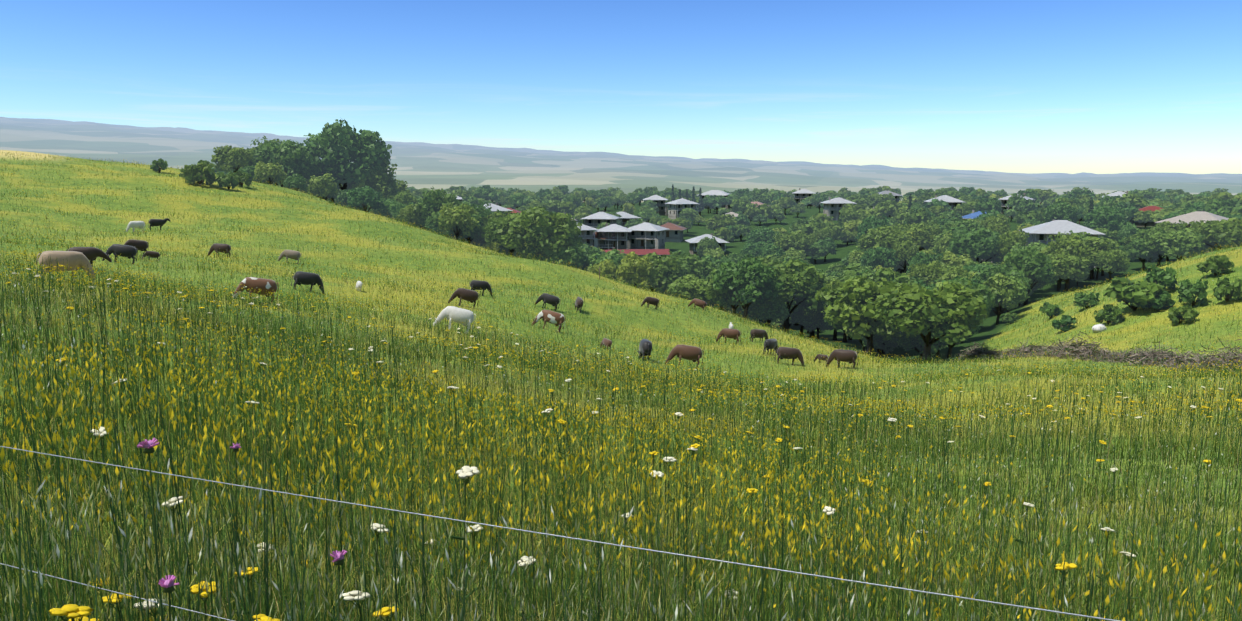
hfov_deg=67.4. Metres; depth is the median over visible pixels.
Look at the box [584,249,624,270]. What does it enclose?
tree
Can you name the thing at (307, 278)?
cow
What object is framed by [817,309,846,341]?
tree
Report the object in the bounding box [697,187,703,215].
cypress tree
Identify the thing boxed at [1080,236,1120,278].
tree
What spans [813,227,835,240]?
tree
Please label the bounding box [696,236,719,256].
tree
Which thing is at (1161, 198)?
tree
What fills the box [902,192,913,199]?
tree
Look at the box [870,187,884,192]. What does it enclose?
tree
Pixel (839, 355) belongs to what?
cow
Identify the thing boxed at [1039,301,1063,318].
bush
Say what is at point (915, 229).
tree
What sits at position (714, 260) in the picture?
tree
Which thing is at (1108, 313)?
bush
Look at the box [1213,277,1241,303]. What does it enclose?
bush
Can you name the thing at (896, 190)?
tree
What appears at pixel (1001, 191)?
tree
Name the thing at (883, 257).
tree
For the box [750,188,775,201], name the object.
tree
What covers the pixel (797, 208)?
tree
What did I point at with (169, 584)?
meadow flowers
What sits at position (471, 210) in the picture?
tree
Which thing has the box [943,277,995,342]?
tree
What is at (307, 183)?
tree
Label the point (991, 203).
tree
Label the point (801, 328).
tree
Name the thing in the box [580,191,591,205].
tree
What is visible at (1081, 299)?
bush
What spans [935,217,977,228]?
tree
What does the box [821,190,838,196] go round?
tree
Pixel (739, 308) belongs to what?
tree
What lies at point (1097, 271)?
tree
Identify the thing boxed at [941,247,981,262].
tree
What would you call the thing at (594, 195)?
tree
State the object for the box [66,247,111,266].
cow
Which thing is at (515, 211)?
house
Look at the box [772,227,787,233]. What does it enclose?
tree
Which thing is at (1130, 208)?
tree
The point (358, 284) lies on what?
cow
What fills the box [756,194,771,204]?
tree
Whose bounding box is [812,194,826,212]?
tree
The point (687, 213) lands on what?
tree
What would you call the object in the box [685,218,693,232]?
tree
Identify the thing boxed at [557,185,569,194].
tree
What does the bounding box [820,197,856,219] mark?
house
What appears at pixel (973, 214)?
house
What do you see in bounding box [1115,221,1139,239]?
tree
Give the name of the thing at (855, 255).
tree
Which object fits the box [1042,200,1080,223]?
tree
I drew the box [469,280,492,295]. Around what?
cow
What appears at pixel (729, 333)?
cow
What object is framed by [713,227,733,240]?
tree
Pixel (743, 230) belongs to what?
tree
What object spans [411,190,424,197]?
tree
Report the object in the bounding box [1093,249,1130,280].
tree
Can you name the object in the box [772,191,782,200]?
tree
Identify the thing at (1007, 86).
sky
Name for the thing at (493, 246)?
tree
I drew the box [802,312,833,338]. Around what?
tree
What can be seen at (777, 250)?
tree
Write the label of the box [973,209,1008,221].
tree
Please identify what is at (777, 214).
tree
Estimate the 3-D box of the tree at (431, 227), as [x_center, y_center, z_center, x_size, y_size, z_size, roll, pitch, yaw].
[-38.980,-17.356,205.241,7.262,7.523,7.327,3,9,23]
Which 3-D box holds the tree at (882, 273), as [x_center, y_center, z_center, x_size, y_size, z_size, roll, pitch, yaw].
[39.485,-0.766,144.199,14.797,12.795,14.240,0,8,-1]
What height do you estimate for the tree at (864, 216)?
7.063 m
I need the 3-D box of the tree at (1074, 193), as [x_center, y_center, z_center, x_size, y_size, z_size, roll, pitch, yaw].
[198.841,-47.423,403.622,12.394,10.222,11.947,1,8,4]
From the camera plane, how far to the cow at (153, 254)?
69.39 m
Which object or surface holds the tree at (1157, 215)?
on the terrain at (436, 167)
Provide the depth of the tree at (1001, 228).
242.90 m
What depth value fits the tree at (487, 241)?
184.62 m
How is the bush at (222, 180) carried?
on the terrain at (436, 167)
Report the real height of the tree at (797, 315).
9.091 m
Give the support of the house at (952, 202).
on the terrain at (436, 167)
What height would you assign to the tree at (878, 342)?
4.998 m
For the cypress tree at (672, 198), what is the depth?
419.71 m
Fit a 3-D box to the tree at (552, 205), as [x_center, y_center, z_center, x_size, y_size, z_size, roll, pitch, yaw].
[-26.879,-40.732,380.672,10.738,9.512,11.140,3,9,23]
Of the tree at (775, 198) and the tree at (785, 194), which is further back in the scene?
the tree at (785, 194)
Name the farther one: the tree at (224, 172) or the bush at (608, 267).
the tree at (224, 172)
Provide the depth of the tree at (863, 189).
506.34 m
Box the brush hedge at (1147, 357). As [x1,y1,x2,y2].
[950,331,1241,373]
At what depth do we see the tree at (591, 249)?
207.46 m
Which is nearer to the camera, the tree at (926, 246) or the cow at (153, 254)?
the cow at (153, 254)
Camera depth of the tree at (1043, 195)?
447.52 m
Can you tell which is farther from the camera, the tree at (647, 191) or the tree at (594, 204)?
the tree at (647, 191)
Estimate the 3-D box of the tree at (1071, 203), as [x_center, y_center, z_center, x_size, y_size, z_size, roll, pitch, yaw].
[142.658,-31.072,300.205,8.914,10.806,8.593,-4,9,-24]
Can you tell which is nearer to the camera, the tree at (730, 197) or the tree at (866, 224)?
the tree at (866, 224)
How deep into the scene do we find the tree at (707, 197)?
438.75 m
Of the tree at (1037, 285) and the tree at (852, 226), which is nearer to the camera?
the tree at (1037, 285)
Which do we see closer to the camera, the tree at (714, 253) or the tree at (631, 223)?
the tree at (714, 253)
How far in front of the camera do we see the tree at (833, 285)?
142.90 m
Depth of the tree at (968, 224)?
241.92 m
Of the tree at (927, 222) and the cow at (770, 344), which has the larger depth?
the tree at (927, 222)
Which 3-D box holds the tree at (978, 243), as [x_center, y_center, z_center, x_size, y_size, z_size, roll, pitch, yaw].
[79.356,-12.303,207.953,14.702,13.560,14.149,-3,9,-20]
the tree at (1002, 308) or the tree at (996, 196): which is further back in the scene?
the tree at (996, 196)
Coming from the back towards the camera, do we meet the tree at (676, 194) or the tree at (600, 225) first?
the tree at (676, 194)
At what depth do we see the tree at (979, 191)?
416.28 m
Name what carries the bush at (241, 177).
on the terrain at (436, 167)
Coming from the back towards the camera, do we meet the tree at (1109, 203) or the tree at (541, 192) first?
the tree at (541, 192)
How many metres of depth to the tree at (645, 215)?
366.87 m
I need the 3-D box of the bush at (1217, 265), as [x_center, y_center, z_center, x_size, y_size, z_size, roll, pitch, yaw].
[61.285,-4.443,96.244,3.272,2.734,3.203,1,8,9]
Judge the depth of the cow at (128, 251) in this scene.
63.52 m
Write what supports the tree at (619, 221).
on the terrain at (436, 167)
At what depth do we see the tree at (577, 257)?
165.33 m
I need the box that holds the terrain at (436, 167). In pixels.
[0,117,1241,620]
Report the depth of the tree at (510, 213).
206.50 m
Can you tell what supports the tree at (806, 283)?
on the terrain at (436, 167)
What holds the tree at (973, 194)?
on the terrain at (436, 167)
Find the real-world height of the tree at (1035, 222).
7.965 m
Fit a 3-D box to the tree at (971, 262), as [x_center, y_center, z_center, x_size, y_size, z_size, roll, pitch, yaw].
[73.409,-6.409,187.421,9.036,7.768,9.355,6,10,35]
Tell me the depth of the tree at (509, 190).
527.82 m
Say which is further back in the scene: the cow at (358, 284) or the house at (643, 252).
the house at (643, 252)
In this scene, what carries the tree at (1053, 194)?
on the terrain at (436, 167)
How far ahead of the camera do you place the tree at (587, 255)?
173.21 m
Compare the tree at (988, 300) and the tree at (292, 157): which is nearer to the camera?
the tree at (988, 300)
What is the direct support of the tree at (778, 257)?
on the terrain at (436, 167)
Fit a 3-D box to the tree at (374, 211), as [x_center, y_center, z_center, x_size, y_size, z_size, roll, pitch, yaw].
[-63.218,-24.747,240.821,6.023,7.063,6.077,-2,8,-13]
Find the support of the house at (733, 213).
on the terrain at (436, 167)
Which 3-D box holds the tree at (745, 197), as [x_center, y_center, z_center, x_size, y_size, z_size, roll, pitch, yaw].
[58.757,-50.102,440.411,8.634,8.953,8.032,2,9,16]
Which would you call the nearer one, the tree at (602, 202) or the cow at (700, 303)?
the cow at (700, 303)
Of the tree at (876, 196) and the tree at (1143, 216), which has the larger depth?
the tree at (876, 196)
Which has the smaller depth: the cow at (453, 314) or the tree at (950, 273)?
the cow at (453, 314)
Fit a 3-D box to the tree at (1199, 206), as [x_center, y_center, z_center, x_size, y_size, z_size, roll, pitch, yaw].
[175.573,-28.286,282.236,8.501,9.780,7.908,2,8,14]
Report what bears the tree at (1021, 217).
on the terrain at (436, 167)
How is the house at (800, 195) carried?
on the terrain at (436, 167)
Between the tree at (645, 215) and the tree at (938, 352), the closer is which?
the tree at (938, 352)
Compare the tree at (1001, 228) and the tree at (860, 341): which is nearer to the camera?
the tree at (860, 341)
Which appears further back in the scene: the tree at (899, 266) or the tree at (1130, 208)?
the tree at (1130, 208)
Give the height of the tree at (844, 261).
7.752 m
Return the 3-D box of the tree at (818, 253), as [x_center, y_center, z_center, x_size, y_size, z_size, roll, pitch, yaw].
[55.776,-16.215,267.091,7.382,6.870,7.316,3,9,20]
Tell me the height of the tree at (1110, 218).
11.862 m
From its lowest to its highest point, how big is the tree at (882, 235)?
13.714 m
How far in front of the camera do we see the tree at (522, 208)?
370.00 m
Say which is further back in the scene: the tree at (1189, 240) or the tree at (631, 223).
the tree at (631, 223)
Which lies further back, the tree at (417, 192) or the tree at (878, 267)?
the tree at (417, 192)
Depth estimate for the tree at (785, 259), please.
199.18 m
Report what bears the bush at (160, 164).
on the terrain at (436, 167)
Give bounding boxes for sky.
[0,0,1241,173]
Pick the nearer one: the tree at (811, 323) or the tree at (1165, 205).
the tree at (811, 323)
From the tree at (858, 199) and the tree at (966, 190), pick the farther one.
the tree at (966, 190)
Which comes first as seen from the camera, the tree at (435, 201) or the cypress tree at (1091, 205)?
the tree at (435, 201)
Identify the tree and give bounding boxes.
[211,145,255,172]
[211,164,235,174]
[238,166,257,180]
[240,148,264,183]
[249,139,313,187]
[250,135,282,185]
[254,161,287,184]
[261,140,321,188]
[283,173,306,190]
[302,177,332,200]
[303,117,391,205]
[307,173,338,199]
[330,183,341,202]
[335,186,362,207]
[347,160,399,197]
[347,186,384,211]
[367,198,395,209]
[367,201,383,214]
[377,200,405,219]
[380,190,416,204]
[385,190,417,204]
[392,179,410,193]
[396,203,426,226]
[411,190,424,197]
[413,186,462,224]
[424,211,448,237]
[426,222,444,235]
[438,204,479,240]
[440,201,479,240]
[445,186,466,192]
[446,214,482,241]
[451,190,473,200]
[458,200,491,242]
[460,196,482,206]
[471,191,482,199]
[472,209,507,245]
[475,188,501,201]
[477,185,490,189]
[481,214,524,255]
[482,211,517,241]
[484,224,491,245]
[487,242,508,255]
[493,206,581,255]
[495,199,504,205]
[496,241,517,255]
[502,204,515,208]
[506,192,526,206]
[507,188,517,194]
[510,195,530,207]
[516,205,532,211]
[516,233,561,260]
[521,190,534,194]
[525,224,581,261]
[526,200,539,205]
[528,196,547,203]
[531,202,548,210]
[536,188,550,196]
[538,243,587,268]
[544,191,563,201]
[545,200,561,211]
[555,201,574,213]
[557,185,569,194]
[559,201,575,213]
[561,195,581,206]
[572,188,586,191]
[573,194,583,207]
[573,205,592,220]
[573,211,590,223]
[579,251,598,269]
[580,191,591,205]
[580,242,604,256]
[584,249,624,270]
[585,197,593,204]
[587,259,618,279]
[588,190,604,197]
[589,191,597,199]
[590,200,605,211]
[593,222,609,232]
[596,196,613,210]
[597,197,611,209]
[598,189,609,197]
[605,211,621,224]
[606,187,623,195]
[611,195,623,209]
[614,192,626,198]
[616,251,655,288]
[622,202,635,213]
[625,219,640,227]
[626,192,640,204]
[630,251,685,294]
[632,188,641,204]
[637,208,660,222]
[638,192,646,205]
[639,206,650,221]
[640,188,651,195]
[640,200,658,210]
[645,186,657,192]
[649,217,664,225]
[652,191,670,197]
[661,218,670,223]
[662,187,678,194]
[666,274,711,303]
[667,189,685,197]
[671,185,674,200]
[671,218,691,229]
[671,250,718,278]
[679,208,698,218]
[682,189,691,197]
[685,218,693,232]
[691,186,695,207]
[692,215,704,225]
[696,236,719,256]
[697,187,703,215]
[698,254,736,268]
[701,262,743,314]
[702,195,713,212]
[703,246,724,259]
[704,195,730,213]
[705,214,736,229]
[707,297,736,309]
[711,254,784,318]
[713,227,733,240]
[718,207,728,214]
[721,251,749,262]
[725,194,739,208]
[725,225,739,241]
[727,199,753,211]
[732,189,750,197]
[732,224,752,240]
[735,214,749,225]
[735,303,756,320]
[738,195,752,201]
[740,240,772,257]
[742,209,753,219]
[746,226,777,244]
[747,203,770,224]
[748,255,828,331]
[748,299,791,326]
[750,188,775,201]
[752,214,767,225]
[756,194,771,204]
[756,256,772,266]
[760,243,785,258]
[766,317,796,328]
[768,209,784,223]
[770,204,783,212]
[771,195,784,204]
[771,253,791,263]
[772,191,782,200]
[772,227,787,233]
[773,230,817,252]
[775,197,795,214]
[779,190,790,197]
[781,256,807,267]
[781,294,814,337]
[785,247,807,259]
[787,253,809,264]
[789,218,825,234]
[790,205,805,217]
[790,322,803,335]
[801,198,812,207]
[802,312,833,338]
[804,242,827,263]
[809,213,834,223]
[809,279,842,339]
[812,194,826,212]
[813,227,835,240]
[815,276,923,354]
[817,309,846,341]
[818,237,836,261]
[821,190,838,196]
[821,222,845,240]
[823,273,843,283]
[825,263,844,272]
[827,271,841,276]
[837,192,852,198]
[837,209,860,224]
[838,187,850,192]
[838,263,917,286]
[840,203,875,215]
[840,230,855,244]
[841,219,861,241]
[841,250,863,265]
[842,262,874,279]
[846,194,874,205]
[846,319,867,353]
[847,249,864,264]
[855,214,889,242]
[855,222,919,251]
[858,188,874,193]
[858,246,898,271]
[859,190,872,196]
[860,213,878,220]
[861,334,900,357]
[863,280,988,362]
[866,193,893,205]
[867,193,883,207]
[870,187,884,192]
[874,265,895,273]
[875,200,902,217]
[879,186,895,192]
[887,193,897,202]
[888,217,897,223]
[890,238,919,272]
[894,188,902,197]
[894,206,911,216]
[894,209,910,223]
[895,261,908,271]
[895,331,948,360]
[897,223,941,250]
[898,198,912,204]
[899,202,920,207]
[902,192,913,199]
[903,208,935,225]
[903,250,943,274]
[904,207,929,224]
[904,222,942,250]
[905,193,911,220]
[908,260,944,288]
[909,249,936,259]
[910,276,932,288]
[914,188,933,196]
[918,191,941,204]
[921,279,942,289]
[923,199,950,211]
[924,216,945,226]
[928,205,948,216]
[929,217,940,227]
[929,234,948,253]
[931,260,959,268]
[933,266,976,283]
[934,189,951,193]
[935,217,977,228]
[935,337,964,357]
[939,210,962,219]
[939,217,984,234]
[939,230,958,251]
[940,251,971,266]
[941,227,965,236]
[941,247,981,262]
[942,190,967,198]
[942,273,980,285]
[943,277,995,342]
[944,225,1007,263]
[947,313,980,357]
[953,204,964,216]
[957,263,992,272]
[958,195,973,203]
[958,201,976,215]
[959,187,976,194]
[966,260,998,265]
[969,191,989,197]
[969,264,1031,312]
[970,218,983,224]
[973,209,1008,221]
[974,197,1000,211]
[975,188,988,198]
[980,214,1010,228]
[980,271,1013,313]
[983,273,1020,324]
[986,221,1010,235]
[989,194,1002,202]
[989,229,1028,261]
[994,189,1007,195]
[1002,246,1057,305]
[1003,209,1018,221]
[1004,274,1029,312]
[1005,193,1024,210]
[1009,241,1048,251]
[1014,210,1042,223]
[1016,223,1034,233]
[1017,190,1040,202]
[1017,199,1036,213]
[1018,203,1039,211]
[1018,275,1044,305]
[1021,219,1042,226]
[1035,189,1051,206]
[1038,208,1045,222]
[1039,189,1058,200]
[1040,200,1051,207]
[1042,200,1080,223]
[1044,232,1094,287]
[1048,253,1091,290]
[1048,254,1083,290]
[1052,198,1078,216]
[1055,230,1097,240]
[1059,197,1078,201]
[1065,189,1096,200]
[1071,187,1088,190]
[1074,200,1094,220]
[1076,194,1091,200]
[1077,207,1085,223]
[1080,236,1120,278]
[1082,204,1128,230]
[1082,208,1093,215]
[1084,200,1093,227]
[1087,250,1105,279]
[1093,194,1101,199]
[1093,227,1120,242]
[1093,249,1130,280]
[1095,201,1119,208]
[1098,195,1121,204]
[1101,245,1128,275]
[1113,194,1148,208]
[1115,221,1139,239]
[1117,207,1132,221]
[1118,201,1138,218]
[1122,233,1141,260]
[1125,237,1162,270]
[1133,210,1153,228]
[1133,227,1174,265]
[1136,190,1159,200]
[1147,188,1165,194]
[1148,198,1162,202]
[1150,207,1183,223]
[1150,220,1186,260]
[1151,202,1171,206]
[1153,195,1165,200]
[1155,227,1207,260]
[1163,213,1178,219]
[1164,207,1196,216]
[1166,189,1191,196]
[1166,202,1192,209]
[1173,194,1185,203]
[1177,195,1204,203]
[1185,201,1207,211]
[1189,217,1241,249]
[1196,192,1209,198]
[1204,192,1235,204]
[1204,198,1241,214]
[1205,241,1219,250]
[1209,211,1224,216]
[1211,188,1228,193]
[1224,211,1241,216]
[1225,214,1241,218]
[1229,194,1241,203]
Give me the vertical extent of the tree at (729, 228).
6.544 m
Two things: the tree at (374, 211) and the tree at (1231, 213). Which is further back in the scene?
the tree at (1231, 213)
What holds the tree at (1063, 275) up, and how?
on the terrain at (436, 167)
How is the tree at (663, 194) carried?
on the terrain at (436, 167)
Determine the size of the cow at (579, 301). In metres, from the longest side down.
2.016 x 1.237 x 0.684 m
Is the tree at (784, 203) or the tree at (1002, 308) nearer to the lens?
the tree at (1002, 308)
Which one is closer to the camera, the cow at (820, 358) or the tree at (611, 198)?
the cow at (820, 358)
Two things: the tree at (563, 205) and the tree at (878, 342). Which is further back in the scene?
the tree at (563, 205)
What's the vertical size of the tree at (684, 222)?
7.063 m
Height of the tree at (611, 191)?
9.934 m
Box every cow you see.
[36,251,94,282]
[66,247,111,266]
[102,244,137,263]
[124,239,148,255]
[125,221,145,231]
[142,251,159,260]
[148,218,169,229]
[208,243,230,256]
[232,277,278,302]
[278,250,301,263]
[291,271,324,293]
[356,281,361,291]
[433,306,475,332]
[448,288,479,308]
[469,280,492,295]
[532,309,565,331]
[534,293,560,310]
[574,297,583,312]
[600,338,611,348]
[637,339,651,361]
[641,297,658,309]
[666,344,703,367]
[688,298,706,309]
[716,328,740,343]
[749,329,767,341]
[763,339,777,354]
[775,347,804,365]
[814,354,828,362]
[826,349,857,368]
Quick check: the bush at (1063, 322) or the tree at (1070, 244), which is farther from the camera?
the tree at (1070, 244)
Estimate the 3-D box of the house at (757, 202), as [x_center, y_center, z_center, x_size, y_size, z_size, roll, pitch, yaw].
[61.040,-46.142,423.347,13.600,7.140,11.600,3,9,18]
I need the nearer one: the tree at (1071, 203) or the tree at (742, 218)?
the tree at (1071, 203)
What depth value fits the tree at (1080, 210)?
316.08 m
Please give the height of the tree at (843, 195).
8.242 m
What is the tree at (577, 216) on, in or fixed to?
on the terrain at (436, 167)
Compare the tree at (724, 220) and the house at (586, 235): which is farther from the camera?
the tree at (724, 220)
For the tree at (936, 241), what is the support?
on the terrain at (436, 167)
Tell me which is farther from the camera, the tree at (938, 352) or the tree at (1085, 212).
the tree at (1085, 212)
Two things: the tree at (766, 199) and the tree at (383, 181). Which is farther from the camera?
the tree at (766, 199)
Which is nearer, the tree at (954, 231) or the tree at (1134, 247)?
the tree at (1134, 247)
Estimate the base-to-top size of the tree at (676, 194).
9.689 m
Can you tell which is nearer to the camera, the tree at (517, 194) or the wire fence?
the wire fence
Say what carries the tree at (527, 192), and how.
on the terrain at (436, 167)
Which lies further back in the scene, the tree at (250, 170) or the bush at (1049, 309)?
the tree at (250, 170)
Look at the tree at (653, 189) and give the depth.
546.25 m
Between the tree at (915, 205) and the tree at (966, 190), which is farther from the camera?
the tree at (966, 190)
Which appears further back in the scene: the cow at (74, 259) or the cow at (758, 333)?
the cow at (758, 333)
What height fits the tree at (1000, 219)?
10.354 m
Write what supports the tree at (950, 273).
on the terrain at (436, 167)
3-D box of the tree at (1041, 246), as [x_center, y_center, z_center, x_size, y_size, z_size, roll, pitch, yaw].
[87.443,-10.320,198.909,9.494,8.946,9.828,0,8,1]
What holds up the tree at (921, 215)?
on the terrain at (436, 167)
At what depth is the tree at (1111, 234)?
234.45 m
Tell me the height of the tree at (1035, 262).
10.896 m
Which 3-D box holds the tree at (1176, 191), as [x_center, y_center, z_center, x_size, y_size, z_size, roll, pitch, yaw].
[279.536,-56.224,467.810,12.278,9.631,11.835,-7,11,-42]
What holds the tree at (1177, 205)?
on the terrain at (436, 167)
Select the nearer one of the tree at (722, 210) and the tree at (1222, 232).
the tree at (1222, 232)
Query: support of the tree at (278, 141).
on the terrain at (436, 167)
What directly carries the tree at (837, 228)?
on the terrain at (436, 167)
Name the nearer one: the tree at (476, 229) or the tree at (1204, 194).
the tree at (476, 229)
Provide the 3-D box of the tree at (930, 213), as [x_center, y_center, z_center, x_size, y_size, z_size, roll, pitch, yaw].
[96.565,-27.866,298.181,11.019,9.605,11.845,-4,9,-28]
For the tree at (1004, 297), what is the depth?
137.02 m
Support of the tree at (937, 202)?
on the terrain at (436, 167)
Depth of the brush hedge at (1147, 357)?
69.04 m
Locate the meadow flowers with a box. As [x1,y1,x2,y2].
[5,260,1241,620]
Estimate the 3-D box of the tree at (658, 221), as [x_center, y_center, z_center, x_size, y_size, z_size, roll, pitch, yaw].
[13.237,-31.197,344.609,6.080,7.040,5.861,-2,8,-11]
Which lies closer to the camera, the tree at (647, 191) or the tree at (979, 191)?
the tree at (979, 191)
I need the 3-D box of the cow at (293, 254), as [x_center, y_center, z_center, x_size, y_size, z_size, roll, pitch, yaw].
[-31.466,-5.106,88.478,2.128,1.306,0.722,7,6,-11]
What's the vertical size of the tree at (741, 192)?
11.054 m
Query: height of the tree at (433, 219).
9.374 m
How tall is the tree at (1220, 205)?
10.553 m
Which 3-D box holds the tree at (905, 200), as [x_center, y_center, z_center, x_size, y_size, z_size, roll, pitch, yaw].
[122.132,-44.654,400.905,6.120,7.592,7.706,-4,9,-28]
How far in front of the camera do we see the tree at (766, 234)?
280.59 m
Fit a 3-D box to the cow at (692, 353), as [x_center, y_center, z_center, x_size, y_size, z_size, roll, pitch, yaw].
[3.800,2.736,55.625,2.240,1.375,0.760,7,1,-1]
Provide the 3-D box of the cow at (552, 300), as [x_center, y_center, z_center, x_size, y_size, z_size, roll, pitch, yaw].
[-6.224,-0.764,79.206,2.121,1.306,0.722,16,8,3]
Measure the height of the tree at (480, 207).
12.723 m
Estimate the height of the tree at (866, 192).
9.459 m
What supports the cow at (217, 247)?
on the terrain at (436, 167)
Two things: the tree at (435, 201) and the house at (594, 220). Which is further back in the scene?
the house at (594, 220)
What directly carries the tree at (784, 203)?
on the terrain at (436, 167)
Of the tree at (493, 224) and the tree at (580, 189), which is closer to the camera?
the tree at (493, 224)
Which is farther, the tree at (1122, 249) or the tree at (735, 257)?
the tree at (735, 257)
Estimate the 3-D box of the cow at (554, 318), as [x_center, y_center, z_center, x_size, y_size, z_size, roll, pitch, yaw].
[-4.973,0.677,64.442,2.240,1.375,0.760,14,2,0]
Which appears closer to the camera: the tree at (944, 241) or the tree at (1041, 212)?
the tree at (944, 241)
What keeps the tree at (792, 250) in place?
on the terrain at (436, 167)
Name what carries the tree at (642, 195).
on the terrain at (436, 167)
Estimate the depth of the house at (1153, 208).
300.79 m
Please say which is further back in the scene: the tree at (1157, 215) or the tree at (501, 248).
the tree at (1157, 215)
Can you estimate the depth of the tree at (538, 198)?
412.20 m
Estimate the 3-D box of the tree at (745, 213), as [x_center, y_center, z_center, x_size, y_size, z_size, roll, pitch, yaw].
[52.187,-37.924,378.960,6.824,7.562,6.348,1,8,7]
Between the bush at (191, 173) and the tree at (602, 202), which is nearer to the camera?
the bush at (191, 173)
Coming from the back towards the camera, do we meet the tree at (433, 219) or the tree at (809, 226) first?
the tree at (809, 226)
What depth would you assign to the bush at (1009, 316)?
135.02 m
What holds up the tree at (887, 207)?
on the terrain at (436, 167)
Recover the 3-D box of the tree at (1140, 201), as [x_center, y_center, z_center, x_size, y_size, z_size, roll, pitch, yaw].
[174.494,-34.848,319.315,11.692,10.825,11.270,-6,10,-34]
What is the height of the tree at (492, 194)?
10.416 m
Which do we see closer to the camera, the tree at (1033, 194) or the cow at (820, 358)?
the cow at (820, 358)
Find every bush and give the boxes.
[150,158,167,172]
[179,159,215,184]
[216,172,237,189]
[235,171,252,186]
[1002,312,1018,323]
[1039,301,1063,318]
[1051,315,1077,331]
[1071,292,1099,307]
[1093,304,1125,324]
[1102,276,1163,311]
[1140,291,1175,309]
[1143,265,1178,289]
[1167,305,1198,323]
[1176,279,1208,306]
[1196,255,1234,275]
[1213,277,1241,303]
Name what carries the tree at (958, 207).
on the terrain at (436, 167)
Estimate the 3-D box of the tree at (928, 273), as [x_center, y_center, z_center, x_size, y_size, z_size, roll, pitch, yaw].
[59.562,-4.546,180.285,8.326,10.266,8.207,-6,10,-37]
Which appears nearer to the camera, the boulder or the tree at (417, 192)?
the boulder
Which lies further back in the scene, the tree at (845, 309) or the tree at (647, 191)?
the tree at (647, 191)
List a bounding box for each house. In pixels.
[484,203,512,214]
[507,208,520,213]
[577,222,598,247]
[581,211,619,230]
[593,232,616,248]
[595,223,631,249]
[604,247,669,259]
[617,211,639,227]
[628,222,669,248]
[643,194,667,215]
[661,222,686,241]
[664,198,698,218]
[685,233,729,256]
[697,190,729,208]
[723,211,738,226]
[743,201,763,212]
[792,188,815,205]
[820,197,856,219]
[873,190,902,208]
[924,195,965,215]
[962,210,986,219]
[999,193,1034,216]
[1019,220,1105,245]
[1102,191,1127,197]
[1130,205,1162,226]
[1155,211,1228,251]
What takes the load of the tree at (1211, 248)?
on the terrain at (436, 167)
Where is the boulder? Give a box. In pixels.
[1092,324,1106,332]
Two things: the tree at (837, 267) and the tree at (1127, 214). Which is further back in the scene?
the tree at (1127, 214)
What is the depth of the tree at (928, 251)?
223.58 m
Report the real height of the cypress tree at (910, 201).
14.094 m
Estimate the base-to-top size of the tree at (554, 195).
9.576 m
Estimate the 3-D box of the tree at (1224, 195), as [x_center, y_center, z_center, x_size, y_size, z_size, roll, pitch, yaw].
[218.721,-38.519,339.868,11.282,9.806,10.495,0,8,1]
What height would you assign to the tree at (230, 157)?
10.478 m
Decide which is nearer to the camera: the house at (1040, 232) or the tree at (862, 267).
the tree at (862, 267)
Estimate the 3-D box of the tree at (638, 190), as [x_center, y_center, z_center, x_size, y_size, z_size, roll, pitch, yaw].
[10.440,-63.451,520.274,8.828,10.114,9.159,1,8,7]
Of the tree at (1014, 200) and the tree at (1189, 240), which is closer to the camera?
the tree at (1189, 240)
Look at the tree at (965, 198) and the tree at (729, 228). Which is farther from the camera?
the tree at (965, 198)
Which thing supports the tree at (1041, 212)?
on the terrain at (436, 167)
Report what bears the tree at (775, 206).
on the terrain at (436, 167)
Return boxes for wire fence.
[0,446,1119,620]
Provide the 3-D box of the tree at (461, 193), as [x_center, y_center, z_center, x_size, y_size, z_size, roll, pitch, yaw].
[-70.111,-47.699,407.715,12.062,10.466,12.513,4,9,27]
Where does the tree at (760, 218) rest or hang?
on the terrain at (436, 167)
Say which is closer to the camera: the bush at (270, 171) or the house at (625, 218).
the bush at (270, 171)
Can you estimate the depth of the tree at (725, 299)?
136.44 m
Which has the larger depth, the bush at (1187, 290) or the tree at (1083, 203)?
the tree at (1083, 203)
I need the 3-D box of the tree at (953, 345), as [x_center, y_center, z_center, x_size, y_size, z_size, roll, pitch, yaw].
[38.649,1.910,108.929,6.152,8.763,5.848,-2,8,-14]
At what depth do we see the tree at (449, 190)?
533.36 m
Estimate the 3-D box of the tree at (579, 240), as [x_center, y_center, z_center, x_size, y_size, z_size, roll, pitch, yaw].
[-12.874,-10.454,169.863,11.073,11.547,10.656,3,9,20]
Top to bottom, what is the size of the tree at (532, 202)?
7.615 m
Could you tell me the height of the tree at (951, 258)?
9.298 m
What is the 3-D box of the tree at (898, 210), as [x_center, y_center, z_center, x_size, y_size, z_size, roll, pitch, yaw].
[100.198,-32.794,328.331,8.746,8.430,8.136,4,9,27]
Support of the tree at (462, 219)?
on the terrain at (436, 167)
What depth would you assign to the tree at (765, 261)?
218.20 m
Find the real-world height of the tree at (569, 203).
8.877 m
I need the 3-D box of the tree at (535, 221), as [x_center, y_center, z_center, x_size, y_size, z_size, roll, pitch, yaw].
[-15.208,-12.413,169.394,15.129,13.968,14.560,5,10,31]
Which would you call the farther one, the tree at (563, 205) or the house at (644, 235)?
the tree at (563, 205)

